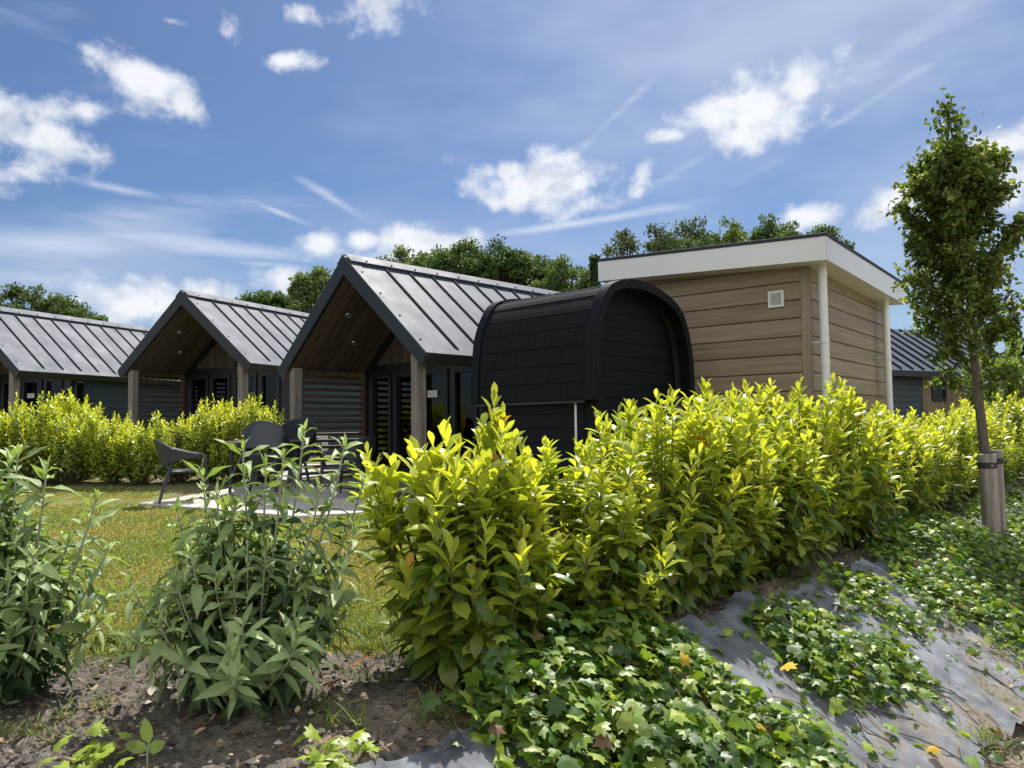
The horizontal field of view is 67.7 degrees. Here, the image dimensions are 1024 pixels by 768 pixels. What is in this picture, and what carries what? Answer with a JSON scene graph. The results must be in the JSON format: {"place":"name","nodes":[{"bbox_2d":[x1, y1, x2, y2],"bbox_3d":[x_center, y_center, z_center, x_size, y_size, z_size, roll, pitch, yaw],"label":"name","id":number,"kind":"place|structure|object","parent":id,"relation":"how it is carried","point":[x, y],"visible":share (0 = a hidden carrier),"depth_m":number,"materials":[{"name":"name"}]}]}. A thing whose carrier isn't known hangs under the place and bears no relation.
{"place":"outdoors","nodes":[
{"label":"outdoors","id":0,"kind":"place"},
{"bbox_2d":[55,463,339,472],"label":"path","id":1,"kind":"structure","parent":0,"point":[288,466],"depth_m":14.69,"materials":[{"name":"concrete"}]},
{"bbox_2d":[0,478,569,660],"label":"lawn grass","id":2,"kind":"structure","parent":0,"point":[134,550],"depth_m":6.18,"materials":[{"name":"green plant"}]},
{"bbox_2d":[0,451,1023,767],"bbox_3d":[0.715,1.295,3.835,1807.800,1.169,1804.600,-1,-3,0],"label":"ground","id":3,"kind":"structure","parent":0,"point":[186,729],"depth_m":2.74,"materials":[{"name":"soil"}]},
{"bbox_2d":[0,399,40,484],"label":"laurel shrub","id":4,"kind":"object","parent":3,"relation":"on","point":[3,448],"visible":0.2,"depth_m":12.47,"materials":[{"name":"green plant"}]},
{"bbox_2d":[0,391,65,485],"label":"laurel shrub","id":5,"kind":"object","parent":3,"relation":"on","point":[26,469],"visible":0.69,"depth_m":12.28,"materials":[{"name":"green plant"}]},
{"bbox_2d":[0,281,79,315],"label":"tree","id":6,"kind":"object","parent":3,"relation":"on","point":[38,302],"visible":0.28,"depth_m":45.65,"materials":[{"name":"green plant"}]},
{"bbox_2d":[0,443,127,710],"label":"buddleia","id":7,"kind":"object","parent":3,"relation":"on","point":[34,588],"visible":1,"depth_m":2.84,"materials":[{"name":"green plant"}]},
{"bbox_2d":[36,402,110,484],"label":"laurel shrub","id":8,"kind":"object","parent":3,"relation":"on","point":[73,469],"visible":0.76,"depth_m":12.34,"materials":[{"name":"green plant"}]},
{"bbox_2d":[41,387,111,476],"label":"laurel shrub","id":9,"kind":"object","parent":3,"relation":"on","point":[70,403],"visible":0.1,"depth_m":13.34,"materials":[{"name":"green plant"}]},
{"bbox_2d":[44,301,108,321],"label":"tree","id":10,"kind":"object","parent":3,"relation":"on","point":[79,311],"visible":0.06,"depth_m":45.82,"materials":[{"name":"green plant"}]},
{"bbox_2d":[0,306,179,459],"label":"gabled cabin","id":11,"kind":"object","parent":3,"relation":"on","point":[45,353],"visible":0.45,"depth_m":18.60,"materials":[{"name":"grey metal"}]},
{"bbox_2d":[5,384,8,427],"bbox_3d":[-12.251,0.753,18.707,0.446,1.526,0.006,-2,-3,21],"label":"window glass","id":12,"kind":"structure","parent":11,"relation":"in","point":[7,385],"depth_m":18.79,"materials":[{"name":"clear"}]},
{"bbox_2d":[49,382,58,432],"bbox_3d":[-10.877,0.708,18.172,0.416,1.526,0.006,-2,-3,21],"label":"window glass","id":13,"kind":"structure","parent":11,"relation":"in","point":[53,386],"depth_m":18.22,"materials":[{"name":"black glass"}]},
{"bbox_2d":[76,409,151,483],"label":"laurel shrub","id":14,"kind":"object","parent":3,"relation":"on","point":[107,476],"visible":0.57,"depth_m":12.40,"materials":[{"name":"green plant"}]},
{"bbox_2d":[107,630,157,658],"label":"broadleaf weed","id":15,"kind":"object","parent":3,"relation":"on","point":[116,632],"visible":0.47,"depth_m":3.37,"materials":[{"name":"green plant"}]},
{"bbox_2d":[104,420,175,484],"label":"laurel shrub","id":16,"kind":"object","parent":3,"relation":"on","point":[137,474],"visible":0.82,"depth_m":12.19,"materials":[{"name":"green plant"}]},
{"bbox_2d":[125,718,164,767],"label":"seedling","id":17,"kind":"object","parent":3,"relation":"on","point":[140,747],"visible":1,"depth_m":2.28,"materials":[{"name":"green plant"}]},
{"bbox_2d":[147,685,155,694],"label":"fallen leaf","id":18,"kind":"object","parent":3,"relation":"on","point":[151,689],"visible":1,"depth_m":2.81,"materials":[{"name":"white plant"}]},
{"bbox_2d":[142,410,207,483],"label":"laurel shrub","id":19,"kind":"object","parent":3,"relation":"on","point":[176,478],"visible":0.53,"depth_m":12.36,"materials":[{"name":"green plant"}]},
{"bbox_2d":[175,397,240,482],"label":"laurel shrub","id":20,"kind":"object","parent":3,"relation":"on","point":[200,411],"visible":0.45,"depth_m":12.38,"materials":[{"name":"green plant"}]},
{"bbox_2d":[198,393,271,483],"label":"laurel shrub","id":21,"kind":"object","parent":3,"relation":"on","point":[229,417],"visible":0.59,"depth_m":12.24,"materials":[{"name":"green plant"}]},
{"bbox_2d":[117,290,359,460],"bbox_3d":[-5.554,0.038,18.932,3.891,3.782,6.512,-2,-3,25],"label":"gabled cabin","id":22,"kind":"object","parent":3,"relation":"on","point":[199,346],"visible":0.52,"depth_m":17.06,"materials":[{"name":"grey metal"}]},
{"bbox_2d":[193,379,204,438],"bbox_3d":[-7.277,0.656,17.823,0.446,1.526,0.006,-2,-3,25],"label":"window glass","id":23,"kind":"structure","parent":22,"relation":"in","point":[198,385],"depth_m":17.88,"materials":[{"name":"black glass"}]},
{"bbox_2d":[215,378,226,412],"bbox_3d":[-6.662,0.633,17.533,0.446,1.526,0.006,-2,-3,25],"label":"window glass","id":24,"kind":"structure","parent":22,"relation":"in","point":[220,384],"depth_m":17.58,"materials":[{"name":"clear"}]},
{"bbox_2d":[264,376,276,423],"bbox_3d":[-5.329,0.583,16.904,0.416,1.526,0.006,-2,-3,25],"label":"window glass","id":25,"kind":"structure","parent":22,"relation":"in","point":[270,382],"depth_m":16.94,"materials":[{"name":"black glass"}]},
{"bbox_2d":[110,418,381,721],"bbox_3d":[-0.971,0.694,2.832,0.958,1.134,0.803,-1,-3,0],"label":"buddleia","id":26,"kind":"object","parent":3,"relation":"on","point":[255,650],"visible":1,"depth_m":2.72,"materials":[{"name":"green plant"}]},
{"bbox_2d":[227,398,285,482],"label":"laurel shrub","id":27,"kind":"object","parent":3,"relation":"on","point":[265,416],"visible":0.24,"depth_m":12.38,"materials":[{"name":"green plant"}]},
{"bbox_2d":[235,289,290,309],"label":"tree","id":28,"kind":"object","parent":3,"relation":"on","point":[265,298],"visible":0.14,"depth_m":41.74,"materials":[{"name":"green plant"}]},
{"bbox_2d":[0,650,532,767],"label":"soil crumbs","id":29,"kind":"object","parent":3,"relation":"on","point":[27,758],"visible":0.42,"depth_m":2.52,"materials":[{"name":"brown soil"}]},
{"bbox_2d":[139,482,424,518],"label":"patio","id":30,"kind":"structure","parent":3,"relation":"on","point":[340,500],"depth_m":10.04,"materials":[{"name":"concrete"}]},
{"bbox_2d":[153,439,210,503],"bbox_3d":[-4.465,1.160,10.328,0.710,0.844,0.636,1,-3,-24],"label":"garden armchair","id":31,"kind":"object","parent":30,"relation":"on","point":[168,455],"visible":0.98,"depth_m":10.06,"materials":[{"name":"grey plastic"}]},
{"bbox_2d":[231,420,293,494],"bbox_3d":[-3.471,1.053,10.733,0.636,0.844,0.710,-1,-33,6],"label":"garden armchair","id":32,"kind":"object","parent":30,"relation":"on","point":[264,432],"visible":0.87,"depth_m":10.65,"materials":[{"name":"grey plastic"}]},
{"bbox_2d":[225,440,304,492],"bbox_3d":[-3.606,1.197,11.204,0.840,0.736,0.840,-1,-3,12],"label":"garden table","id":33,"kind":"object","parent":30,"relation":"on","point":[295,442],"visible":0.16,"depth_m":10.92,"materials":[{"name":"metal"}]},
{"bbox_2d":[268,418,326,483],"bbox_3d":[-3.295,1.045,11.701,0.636,0.844,0.710,-1,23,12],"label":"garden armchair","id":34,"kind":"object","parent":30,"relation":"on","point":[291,426],"visible":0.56,"depth_m":11.80,"materials":[{"name":"grey plastic"}]},
{"bbox_2d":[317,436,376,498],"bbox_3d":[-2.224,1.138,10.556,0.710,0.844,0.636,-2,-3,18],"label":"garden armchair","id":35,"kind":"object","parent":30,"relation":"on","point":[357,459],"visible":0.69,"depth_m":10.34,"materials":[{"name":"grey plastic"}]},
{"bbox_2d":[270,290,294,310],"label":"tree","id":36,"kind":"object","parent":3,"relation":"on","point":[287,303],"visible":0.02,"depth_m":43.72,"materials":[{"name":"green plant"}]},
{"bbox_2d":[286,265,334,313],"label":"tree","id":37,"kind":"object","parent":3,"relation":"on","point":[304,291],"visible":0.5,"depth_m":40.51,"materials":[{"name":"green plant"}]},
{"bbox_2d":[271,469,359,480],"bbox_3d":[-3.381,1.609,13.235,1.400,0.190,1.600,-1,-3,0],"label":"gravel strip","id":38,"kind":"object","parent":3,"relation":"on","point":[303,476],"visible":0.16,"depth_m":13.22,"materials":[{"name":"grey gravel"}]},
{"bbox_2d":[303,436,327,457],"bbox_3d":[-4.419,1.432,16.567,0.355,0.620,0.950,-2,-3,25],"label":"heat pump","id":39,"kind":"object","parent":3,"relation":"on","point":[321,443],"visible":0.11,"depth_m":16.71,"materials":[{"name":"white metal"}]},
{"bbox_2d":[321,678,339,688],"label":"fallen leaf","id":40,"kind":"object","parent":3,"relation":"on","point":[330,684],"visible":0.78,"depth_m":2.84,"materials":[{"name":"brown plant"}]},
{"bbox_2d":[350,654,367,665],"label":"fallen leaf","id":41,"kind":"object","parent":3,"relation":"on","point":[359,660],"visible":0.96,"depth_m":3.11,"materials":[{"name":"brown plant"}]},
{"bbox_2d":[376,244,415,263],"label":"tree","id":42,"kind":"object","parent":3,"relation":"on","point":[401,252],"visible":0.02,"depth_m":45.73,"materials":[{"name":"green plant"}]},
{"bbox_2d":[278,253,559,497],"bbox_3d":[-0.093,0.025,13.963,3.891,3.782,7.012,-4,-4,44],"label":"gabled cabin","id":43,"kind":"object","parent":3,"relation":"on","point":[396,339],"visible":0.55,"depth_m":12.35,"materials":[{"name":"grey metal"}]},
{"bbox_2d":[376,378,387,465],"bbox_3d":[-2.242,0.671,13.285,0.446,1.526,0.006,-4,-4,44],"label":"window glass","id":44,"kind":"structure","parent":43,"relation":"in","point":[381,384],"depth_m":13.31,"materials":[{"name":"black glass"}]},
{"bbox_2d":[399,376,410,467],"bbox_3d":[-1.753,0.640,12.813,0.446,1.526,0.006,-4,-4,44],"label":"window glass","id":45,"kind":"structure","parent":43,"relation":"in","point":[404,382],"depth_m":12.87,"materials":[{"name":"black glass"}]},
{"bbox_2d":[458,371,473,469],"bbox_3d":[-0.693,0.572,11.790,0.416,1.526,0.006,-4,-4,44],"label":"window glass","id":46,"kind":"structure","parent":43,"relation":"in","point":[465,419],"depth_m":11.83,"materials":[{"name":"black glass"}]},
{"bbox_2d":[400,244,447,268],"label":"tree","id":47,"kind":"object","parent":3,"relation":"on","point":[419,260],"visible":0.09,"depth_m":41.63,"materials":[{"name":"green plant"}]},
{"bbox_2d":[423,237,497,280],"bbox_3d":[-2.446,-2.277,38.296,4.311,10.394,4.396,-1,-3,0],"label":"tree","id":48,"kind":"object","parent":3,"relation":"on","point":[458,259],"visible":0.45,"depth_m":37.21,"materials":[{"name":"green plant"}]},
{"bbox_2d":[349,382,576,691],"bbox_3d":[-0.167,0.627,3.136,0.839,1.283,0.873,-4,-4,44],"label":"laurel shrub","id":49,"kind":"object","parent":3,"relation":"on","point":[474,580],"visible":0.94,"depth_m":2.99,"materials":[{"name":"green plant"}]},
{"bbox_2d":[463,234,546,285],"bbox_3d":[-0.431,-2.292,38.343,4.462,10.382,4.280,-1,-3,0],"label":"tree","id":50,"kind":"object","parent":3,"relation":"on","point":[513,265],"visible":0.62,"depth_m":37.58,"materials":[{"name":"green plant"}]},
{"bbox_2d":[0,494,1023,760],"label":"weed grass","id":51,"kind":"structure","parent":3,"relation":"on","point":[384,678],"depth_m":2.78,"materials":[{"name":"green plant"}]},
{"bbox_2d":[0,512,1023,767],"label":"leaf litter","id":52,"kind":"object","parent":3,"relation":"on","point":[284,746],"visible":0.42,"depth_m":2.70,"materials":[{"name":"plant"}]},
{"bbox_2d":[37,479,1023,767],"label":"ivy ground cover","id":53,"kind":"object","parent":3,"relation":"on","point":[685,663],"visible":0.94,"depth_m":3.00,"materials":[{"name":"green plant"}]},
{"bbox_2d":[500,250,576,285],"bbox_3d":[1.234,-1.996,39.031,4.661,9.837,4.617,-1,-3,0],"label":"tree","id":54,"kind":"object","parent":3,"relation":"on","point":[540,276],"visible":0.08,"depth_m":38.28,"materials":[{"name":"green plant"}]},
{"bbox_2d":[526,254,590,291],"bbox_3d":[2.733,-1.623,34.161,4.390,8.533,4.203,0,-3,-18],"label":"tree","id":55,"kind":"object","parent":3,"relation":"on","point":[557,276],"visible":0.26,"depth_m":33.95,"materials":[{"name":"green plant"}]},
{"bbox_2d":[471,279,694,512],"bbox_3d":[0.930,0.267,9.840,1.998,2.913,2.129,-4,-4,44],"label":"rounded pod","id":56,"kind":"object","parent":3,"relation":"on","point":[554,367],"visible":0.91,"depth_m":9.21,"materials":[{"name":"black wood"}]},
{"bbox_2d":[587,253,601,287],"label":"conifer","id":57,"kind":"object","parent":3,"relation":"on","point":[593,275],"visible":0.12,"depth_m":30.18,"materials":[{"name":"green plant"}]},
{"bbox_2d":[502,432,687,653],"bbox_3d":[0.276,0.735,3.598,1.033,1.024,1.030,1,-3,-23],"label":"laurel shrub","id":58,"kind":"object","parent":3,"relation":"on","point":[595,574],"visible":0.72,"depth_m":3.38,"materials":[{"name":"green plant"}]},
{"bbox_2d":[600,227,645,257],"bbox_3d":[4.508,-1.955,30.128,2.680,8.714,3.013,1,-3,-27],"label":"tree","id":59,"kind":"object","parent":3,"relation":"on","point":[623,242],"visible":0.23,"depth_m":30.12,"materials":[{"name":"green plant"}]},
{"bbox_2d":[643,222,675,252],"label":"tree","id":60,"kind":"object","parent":3,"relation":"on","point":[655,243],"visible":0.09,"depth_m":31.27,"materials":[{"name":"green plant"}]},
{"bbox_2d":[569,384,751,617],"bbox_3d":[0.798,0.632,4.152,0.993,1.266,1.017,1,-4,-30],"label":"laurel shrub","id":61,"kind":"object","parent":3,"relation":"on","point":[687,588],"visible":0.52,"depth_m":3.99,"materials":[{"name":"green plant"}]},
{"bbox_2d":[644,215,725,252],"bbox_3d":[7.399,-2.337,32.165,4.169,9.622,4.082,2,-4,-40],"label":"tree","id":62,"kind":"object","parent":3,"relation":"on","point":[697,238],"visible":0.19,"depth_m":32.11,"materials":[{"name":"green plant"}]},
{"bbox_2d":[352,489,1023,767],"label":"weed fabric","id":63,"kind":"object","parent":3,"relation":"on","point":[736,647],"visible":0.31,"depth_m":3.60,"materials":[{"name":"grey fabric"}]},
{"bbox_2d":[780,662,796,670],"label":"fallen leaf","id":64,"kind":"object","parent":63,"relation":"on","point":[788,666],"visible":1,"depth_m":3.42,"materials":[{"name":"yellow plant"}]},
{"bbox_2d":[605,376,785,598],"bbox_3d":[1.063,0.667,4.622,1.167,1.390,1.178,2,-4,-38],"label":"laurel shrub","id":65,"kind":"object","parent":3,"relation":"on","point":[738,438],"visible":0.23,"depth_m":4.39,"materials":[{"name":"green plant"}]},
{"bbox_2d":[707,216,759,244],"bbox_3d":[9.715,-2.528,34.161,4.613,10.175,4.367,-4,-4,45],"label":"tree","id":66,"kind":"object","parent":3,"relation":"on","point":[734,234],"visible":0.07,"depth_m":34.06,"materials":[{"name":"green plant"}]},
{"bbox_2d":[597,232,904,449],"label":"flat roof annexe","id":67,"kind":"structure","parent":3,"relation":"on","point":[786,312],"depth_m":10.35,"materials":[{"name":"brown wood"}]},
{"bbox_2d":[697,387,844,579],"bbox_3d":[1.599,0.669,5.171,1.185,1.288,1.191,-4,-4,45],"label":"laurel shrub","id":68,"kind":"object","parent":3,"relation":"on","point":[791,467],"visible":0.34,"depth_m":4.88,"materials":[{"name":"green plant"}]},
{"bbox_2d":[749,212,810,239],"bbox_3d":[12.372,-2.602,34.113,3.859,10.238,4.124,-1,-3,0],"label":"tree","id":69,"kind":"object","parent":3,"relation":"on","point":[770,230],"visible":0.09,"depth_m":33.88,"materials":[{"name":"green plant"}]},
{"bbox_2d":[728,372,867,560],"bbox_3d":[2.008,0.640,5.768,1.171,1.449,1.174,-3,-4,37],"label":"laurel shrub","id":70,"kind":"object","parent":3,"relation":"on","point":[765,394],"visible":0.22,"depth_m":5.61,"materials":[{"name":"green plant"}]},
{"bbox_2d":[805,223,855,249],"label":"tree","id":71,"kind":"object","parent":3,"relation":"on","point":[829,229],"visible":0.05,"depth_m":35.94,"materials":[{"name":"green plant"}]},
{"bbox_2d":[767,376,908,551],"bbox_3d":[2.602,0.647,6.256,1.182,1.428,1.155,-2,-4,30],"label":"laurel shrub","id":72,"kind":"object","parent":3,"relation":"on","point":[848,405],"visible":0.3,"depth_m":5.99,"materials":[{"name":"green plant"}]},
{"bbox_2d":[818,400,918,533],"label":"laurel shrub","id":73,"kind":"object","parent":3,"relation":"on","point":[907,476],"visible":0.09,"depth_m":6.66,"materials":[{"name":"green plant"}]},
{"bbox_2d":[831,405,946,524],"bbox_3d":[3.548,0.809,7.463,1.209,1.202,1.214,-2,-3,15],"label":"laurel shrub","id":74,"kind":"object","parent":3,"relation":"on","point":[923,456],"visible":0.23,"depth_m":7.14,"materials":[{"name":"green plant"}]},
{"bbox_2d":[860,516,930,542],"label":"broadleaf weed","id":75,"kind":"object","parent":3,"relation":"on","point":[890,521],"visible":0.18,"depth_m":6.09,"materials":[{"name":"green plant"}]},
{"bbox_2d":[857,411,963,514],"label":"laurel shrub","id":76,"kind":"object","parent":3,"relation":"on","point":[940,447],"visible":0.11,"depth_m":7.80,"materials":[{"name":"green plant"}]},
{"bbox_2d":[886,406,978,509],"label":"laurel shrub","id":77,"kind":"object","parent":3,"relation":"on","point":[964,475],"visible":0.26,"depth_m":8.46,"materials":[{"name":"green plant"}]},
{"bbox_2d":[890,328,1008,431],"bbox_3d":[10.791,0.160,21.973,7.800,3.561,4.060,1,-4,-28],"label":"side cabin","id":78,"kind":"object","parent":3,"relation":"on","point":[913,372],"visible":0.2,"depth_m":20.16,"materials":[{"name":"grey metal"}]},
{"bbox_2d":[931,379,946,400],"bbox_3d":[11.352,0.164,20.301,0.610,0.580,0.040,1,-4,-28],"label":"window frame","id":79,"kind":"structure","parent":78,"relation":"in","point":[938,394],"depth_m":20.33,"materials":[{"name":"black glass"}]},
{"bbox_2d":[878,87,1023,453],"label":"young hornbeam","id":80,"kind":"object","parent":3,"relation":"on","point":[956,188],"visible":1,"depth_m":7.43,"materials":[{"name":"green plant"}]},
{"bbox_2d":[907,408,994,502],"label":"laurel shrub","id":81,"kind":"object","parent":3,"relation":"on","point":[962,431],"visible":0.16,"depth_m":9.29,"materials":[{"name":"green plant"}]},
{"bbox_2d":[923,401,1020,494],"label":"laurel shrub","id":82,"kind":"object","parent":3,"relation":"on","point":[992,433],"visible":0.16,"depth_m":9.93,"materials":[{"name":"green plant"}]},
{"bbox_2d":[946,397,1023,486],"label":"laurel shrub","id":83,"kind":"object","parent":3,"relation":"on","point":[1005,421],"visible":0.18,"depth_m":10.79,"materials":[{"name":"green plant"}]},
{"bbox_2d":[977,454,1000,536],"bbox_3d":[4.593,1.133,7.343,0.172,0.917,0.170,-1,-3,0],"label":"stake","id":84,"kind":"object","parent":3,"relation":"on","point":[989,492],"visible":0.88,"depth_m":7.29,"materials":[{"name":"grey wood"}]},
{"bbox_2d":[958,331,1023,426],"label":"dark shrub","id":85,"kind":"object","parent":3,"relation":"on","point":[987,393],"visible":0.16,"depth_m":15.37,"materials":[{"name":"green plant"}]},
{"bbox_2d":[967,358,1023,403],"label":"clipped hedge","id":86,"kind":"object","parent":3,"relation":"on","point":[994,364],"visible":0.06,"depth_m":19.06,"materials":[{"name":"green plant"}]},
{"bbox_2d":[967,391,1023,477],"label":"laurel shrub","id":87,"kind":"object","parent":3,"relation":"on","point":[1019,410],"visible":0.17,"depth_m":11.69,"materials":[{"name":"green plant"}]},
{"bbox_2d":[990,450,1006,534],"bbox_3d":[4.808,1.130,7.548,0.126,0.955,0.118,0,-3,-17],"label":"stake","id":88,"kind":"object","parent":3,"relation":"on","point":[1001,486],"visible":0.56,"depth_m":7.50,"materials":[{"name":"brown wood"}]},
{"bbox_2d":[984,349,1023,444],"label":"dark shrub","id":89,"kind":"object","parent":3,"relation":"on","point":[1008,389],"visible":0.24,"depth_m":14.05,"materials":[{"name":"green plant"}]},
{"bbox_2d":[1003,315,1023,356],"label":"conifer","id":90,"kind":"object","parent":3,"relation":"on","point":[1020,333],"visible":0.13,"depth_m":33.95,"materials":[{"name":"green plant"}]},
{"bbox_2d":[0,0,1023,357],"label":"sky","id":91,"kind":"structure","parent":0,"point":[151,151],"materials":[{"name":"blue"}]}
]}

